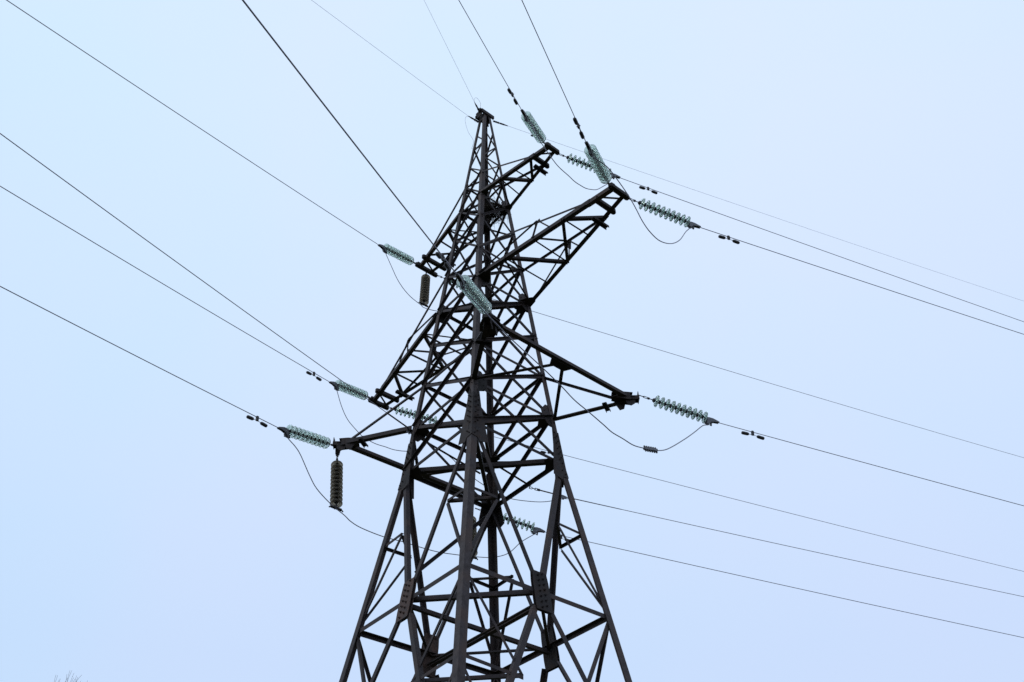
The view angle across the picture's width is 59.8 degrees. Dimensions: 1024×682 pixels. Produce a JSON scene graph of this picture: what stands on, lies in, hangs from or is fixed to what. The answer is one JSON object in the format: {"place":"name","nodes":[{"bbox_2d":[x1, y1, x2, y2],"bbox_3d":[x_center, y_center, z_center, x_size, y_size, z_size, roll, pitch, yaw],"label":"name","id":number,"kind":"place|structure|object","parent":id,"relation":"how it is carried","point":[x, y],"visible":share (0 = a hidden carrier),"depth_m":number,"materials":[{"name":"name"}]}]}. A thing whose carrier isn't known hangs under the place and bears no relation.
{"place":"outdoors","nodes":[
{"label":"outdoors","id":0,"kind":"place"},
{"bbox_2d":[0,0,1023,681],"label":"sky","id":1,"kind":"structure","parent":0,"point":[152,529],"materials":[{"name":"blue"}]},
{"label":"wire fitting","id":2,"kind":"object","parent":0,"visible":0},
{"bbox_2d":[509,126,941,273],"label":"earth wire","id":3,"kind":"object","parent":2,"relation":"attached to","point":[748,208],"visible":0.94,"depth_m":30.95,"materials":[{"name":"grey metal"}]},
{"bbox_3d":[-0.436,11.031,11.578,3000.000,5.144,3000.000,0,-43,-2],"label":"ground","id":4,"kind":"structure","parent":0,"visible":0},
{"bbox_2d":[332,108,639,681],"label":"transmission tower","id":5,"kind":"structure","parent":4,"relation":"on","point":[427,658],"depth_m":19.10,"materials":[{"name":"metal"}]},
{"bbox_2d":[0,133,409,433],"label":"cable","id":6,"kind":"object","parent":5,"relation":"attached to","point":[407,427],"visible":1,"depth_m":15.77,"materials":[{"name":"metal"}]},
{"bbox_2d":[277,425,335,448],"bbox_3d":[-4.515,2.194,19.842,0.271,0.687,1.828,-25,-48,24],"label":"insulator string","id":7,"kind":"object","parent":5,"relation":"attached to","point":[306,436],"visible":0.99,"depth_m":19.74,"materials":[{"name":"green glass"}]},
{"bbox_2d":[0,286,278,427],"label":"power line","id":8,"kind":"object","parent":7,"relation":"attached to","point":[134,355],"visible":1,"depth_m":16.51,"materials":[{"name":"metal"}]},
{"bbox_2d":[246,415,267,426],"bbox_3d":[-5.340,1.664,18.671,0.080,0.196,0.548,-25,-48,24],"label":"vibration damper","id":9,"kind":"object","parent":8,"relation":"attached to","point":[257,419],"visible":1,"depth_m":18.67,"materials":[{"name":"black metal"}]},
{"bbox_2d":[286,435,536,557],"bbox_3d":[-2.121,4.012,20.471,7.179,1.782,0.066,28,-50,-28],"label":"jumper cable","id":10,"kind":"object","parent":7,"relation":"hanging from","point":[375,533],"visible":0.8,"depth_m":19.23,"materials":[{"name":"metal"}]},
{"bbox_2d":[329,449,343,512],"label":"insulator string","id":11,"kind":"object","parent":5,"relation":"hanging from","point":[336,490],"visible":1,"depth_m":19.62,"materials":[{"name":"brown glass"}]},
{"bbox_2d":[329,380,371,399],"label":"insulator string","id":12,"kind":"object","parent":5,"relation":"attached to","point":[339,385],"visible":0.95,"depth_m":24.14,"materials":[{"name":"green glass"}]},
{"bbox_2d":[0,186,329,381],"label":"power line","id":13,"kind":"object","parent":12,"relation":"attached to","point":[154,278],"visible":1,"depth_m":19.07,"materials":[{"name":"metal"}]},
{"bbox_2d":[306,371,321,380],"bbox_3d":[-5.111,0.892,22.997,0.080,0.209,0.544,-23,-47,22],"label":"vibration damper","id":14,"kind":"object","parent":13,"relation":"attached to","point":[310,373],"visible":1,"depth_m":22.99,"materials":[{"name":"black metal"}]},
{"bbox_2d":[337,391,417,451],"bbox_3d":[-3.404,2.235,24.319,3.530,1.728,0.050,31,-52,-30],"label":"jumper cable","id":15,"kind":"object","parent":12,"relation":"hanging from","point":[360,434],"visible":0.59,"depth_m":23.55,"materials":[{"name":"metal"}]},
{"bbox_2d":[378,244,415,264],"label":"insulator string","id":16,"kind":"object","parent":5,"relation":"attached to","point":[397,254],"visible":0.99,"depth_m":25.63,"materials":[{"name":"green glass"}]},
{"bbox_2d":[6,0,378,244],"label":"power line","id":17,"kind":"object","parent":16,"relation":"attached to","point":[179,114],"visible":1,"depth_m":19.61,"materials":[{"name":"metal"}]},
{"bbox_2d":[385,253,470,310],"bbox_3d":[-2.241,-1.485,25.810,3.737,1.925,0.047,31,-51,-30],"label":"jumper cable","id":18,"kind":"object","parent":16,"relation":"hanging from","point":[404,289],"visible":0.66,"depth_m":24.92,"materials":[{"name":"metal"}]},
{"bbox_2d":[389,406,437,423],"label":"insulator string","id":19,"kind":"object","parent":5,"relation":"attached to","point":[405,412],"visible":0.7,"depth_m":25.48,"materials":[{"name":"green glass"}]},
{"bbox_2d":[496,437,1023,571],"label":"power line","id":20,"kind":"object","parent":19,"relation":"attached to","point":[760,505],"visible":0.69,"depth_m":29.48,"materials":[{"name":"metal"}]},
{"bbox_2d":[418,270,429,306],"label":"insulator string","id":21,"kind":"object","parent":5,"relation":"hanging from","point":[424,290],"visible":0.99,"depth_m":25.65,"materials":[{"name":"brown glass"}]},
{"bbox_2d":[455,273,493,315],"bbox_3d":[-0.681,-0.801,16.691,0.271,0.710,1.822,-14,-44,14],"label":"insulator string","id":22,"kind":"object","parent":5,"relation":"attached to","point":[469,286],"visible":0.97,"depth_m":16.51,"materials":[{"name":"green glass"}]},
{"bbox_2d":[242,0,456,274],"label":"power line","id":23,"kind":"object","parent":22,"relation":"attached to","point":[279,47],"visible":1,"depth_m":12.19,"materials":[{"name":"metal"}]},
{"bbox_2d":[435,252,450,269],"bbox_3d":[-1.186,-1.381,15.307,0.080,0.224,0.537,-14,-44,14],"label":"vibration damper","id":24,"kind":"object","parent":23,"relation":"attached to","point":[442,258],"visible":1,"depth_m":15.31,"materials":[{"name":"black metal"}]},
{"bbox_2d":[472,516,477,559],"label":"insulator string","id":25,"kind":"object","parent":5,"relation":"hanging from","point":[474,530],"visible":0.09,"depth_m":21.51,"materials":[{"name":"brown glass"}]},
{"bbox_2d":[407,431,567,501],"bbox_3d":[-0.506,3.206,20.999,4.901,0.574,0.403,26,-49,-27],"label":"cable","id":26,"kind":"object","parent":5,"relation":"attached to","point":[505,496],"visible":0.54,"depth_m":21.39,"materials":[{"name":"metal"}]},
{"bbox_2d":[475,193,511,227],"bbox_3d":[-0.546,-3.595,25.025,0.990,0.787,1.143,-23,-47,22],"label":"bird nest","id":27,"kind":"object","parent":5,"relation":"on","point":[492,215],"visible":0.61,"depth_m":25.00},
{"bbox_2d":[475,508,544,535],"bbox_3d":[-0.050,4.606,22.719,1.864,0.580,0.271,11,-44,-13],"label":"insulator string","id":28,"kind":"object","parent":5,"relation":"attached to","point":[533,529],"visible":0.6,"depth_m":22.71,"materials":[{"name":"green glass"}]},
{"bbox_2d":[568,537,1023,637],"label":"power line","id":29,"kind":"object","parent":28,"relation":"attached to","point":[798,588],"visible":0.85,"depth_m":23.94,"materials":[{"name":"metal"}]},
{"bbox_2d":[520,109,545,145],"bbox_3d":[0.574,-5.375,22.653,0.271,0.859,1.762,-17,-45,16],"label":"insulator string","id":30,"kind":"object","parent":5,"relation":"attached to","point":[526,115],"visible":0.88,"depth_m":22.49,"materials":[{"name":"green glass"}]},
{"bbox_2d":[459,1,521,109],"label":"power line","id":31,"kind":"object","parent":30,"relation":"attached to","point":[486,48],"visible":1,"depth_m":20.05,"materials":[{"name":"metal"}]},
{"bbox_2d":[507,88,517,104],"bbox_3d":[0.017,-5.853,21.301,0.080,0.215,0.542,-17,-45,16],"label":"vibration damper","id":32,"kind":"object","parent":31,"relation":"attached to","point":[512,95],"visible":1,"depth_m":21.30,"materials":[{"name":"black metal"}]},
{"bbox_2d":[526,120,606,189],"bbox_3d":[1.567,-4.524,22.487,3.289,1.843,0.201,31,-52,-30],"label":"jumper cable","id":33,"kind":"object","parent":30,"relation":"hanging from","point":[557,165],"visible":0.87,"depth_m":21.80,"materials":[{"name":"metal"}]},
{"bbox_2d":[529,486,567,499],"bbox_3d":[0.912,3.760,21.898,1.061,0.190,0.086,16,-45,-18],"label":"rod insulator","id":34,"kind":"object","parent":5,"relation":"attached to","point":[562,496],"visible":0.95,"depth_m":21.90,"materials":[{"name":"grey"}]},
{"bbox_2d":[574,498,1023,596],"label":"cable","id":35,"kind":"object","parent":34,"relation":"attached to","point":[784,545],"visible":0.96,"depth_m":23.88,"materials":[{"name":"metal"}]},
{"bbox_2d":[560,153,619,178],"bbox_3d":[2.036,-4.680,23.826,1.892,0.453,0.271,14,-45,-16],"label":"insulator string","id":36,"kind":"object","parent":5,"relation":"attached to","point":[578,161],"visible":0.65,"depth_m":23.74,"materials":[{"name":"green glass"}]},
{"bbox_2d":[621,178,1023,321],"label":"power line","id":37,"kind":"object","parent":36,"relation":"attached to","point":[817,248],"visible":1,"depth_m":25.67,"materials":[{"name":"metal"}]},
{"bbox_2d":[639,186,657,193],"bbox_3d":[3.703,-4.124,24.213,0.551,0.171,0.080,15,-45,-17],"label":"vibration damper","id":38,"kind":"object","parent":37,"relation":"attached to","point":[648,189],"visible":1,"depth_m":24.19,"materials":[{"name":"black metal"}]},
{"bbox_2d":[584,141,611,184],"bbox_3d":[1.849,-3.689,18.907,0.271,0.746,1.809,-17,-45,16],"label":"insulator string","id":39,"kind":"object","parent":5,"relation":"attached to","point":[602,172],"visible":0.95,"depth_m":18.77,"materials":[{"name":"green glass"}]},
{"bbox_2d":[522,0,585,141],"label":"power line","id":40,"kind":"object","parent":39,"relation":"attached to","point":[549,60],"visible":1,"depth_m":16.53,"materials":[{"name":"metal"}]},
{"bbox_2d":[573,117,584,138],"bbox_3d":[1.328,-4.253,17.733,0.080,0.181,0.550,-17,-45,16],"label":"vibration damper","id":41,"kind":"object","parent":40,"relation":"attached to","point":[582,136],"visible":1,"depth_m":17.73,"materials":[{"name":"black metal"}]},
{"bbox_2d":[629,198,700,229],"bbox_3d":[3.415,-2.881,20.099,1.888,0.477,0.271,14,-45,-16],"label":"insulator string","id":42,"kind":"object","parent":5,"relation":"attached to","point":[687,222],"visible":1,"depth_m":20.07,"materials":[{"name":"green glass"}]},
{"bbox_2d":[591,155,690,243],"bbox_3d":[2.844,-2.774,18.797,3.446,1.687,0.061,31,-52,-30],"label":"jumper cable","id":43,"kind":"object","parent":42,"relation":"hanging from","point":[636,209],"visible":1,"depth_m":18.43,"materials":[{"name":"metal"}]},
{"bbox_2d":[700,227,1023,334],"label":"power line","id":44,"kind":"object","parent":42,"relation":"attached to","point":[851,277],"visible":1,"depth_m":21.39,"materials":[{"name":"metal"}]},
{"bbox_2d":[718,235,739,243],"bbox_3d":[4.979,-2.355,20.461,0.551,0.165,0.080,14,-45,-16],"label":"vibration damper","id":45,"kind":"object","parent":44,"relation":"attached to","point":[728,238],"visible":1,"depth_m":20.44,"materials":[{"name":"black metal"}]},
{"bbox_2d":[639,395,718,425],"bbox_3d":[3.653,1.517,19.456,1.873,0.548,0.271,11,-44,-13],"label":"insulator string","id":46,"kind":"object","parent":5,"relation":"attached to","point":[693,413],"visible":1,"depth_m":19.43,"materials":[{"name":"green glass"}]},
{"bbox_2d":[459,283,707,452],"bbox_3d":[1.719,0.979,17.213,6.932,1.894,0.073,29,-51,-29],"label":"jumper cable","id":47,"kind":"object","parent":46,"relation":"hanging from","point":[650,449],"visible":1,"depth_m":16.54,"materials":[{"name":"metal"}]},
{"bbox_2d":[720,423,1023,505],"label":"power line","id":48,"kind":"object","parent":46,"relation":"attached to","point":[870,464],"visible":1,"depth_m":20.18,"materials":[{"name":"metal"}]},
{"bbox_2d":[741,431,764,439],"bbox_3d":[5.312,2.063,19.661,0.550,0.186,0.080,11,-44,-13],"label":"vibration damper","id":49,"kind":"object","parent":48,"relation":"attached to","point":[752,434],"visible":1,"depth_m":19.64,"materials":[{"name":"black metal"}]},
{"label":"insulator string","id":50,"kind":"object","parent":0,"visible":0},
{"bbox_2d":[494,299,1023,457],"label":"power line","id":51,"kind":"object","parent":50,"relation":"attached to","point":[763,381],"visible":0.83,"depth_m":32.42,"materials":[{"name":"metal"}]},
{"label":"wire fitting","id":52,"kind":"object","parent":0,"visible":0},
{"bbox_2d":[313,1,467,115],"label":"earth wire","id":53,"kind":"object","parent":52,"relation":"attached to","point":[387,56],"visible":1,"depth_m":25.08,"materials":[{"name":"grey metal"}]}
]}

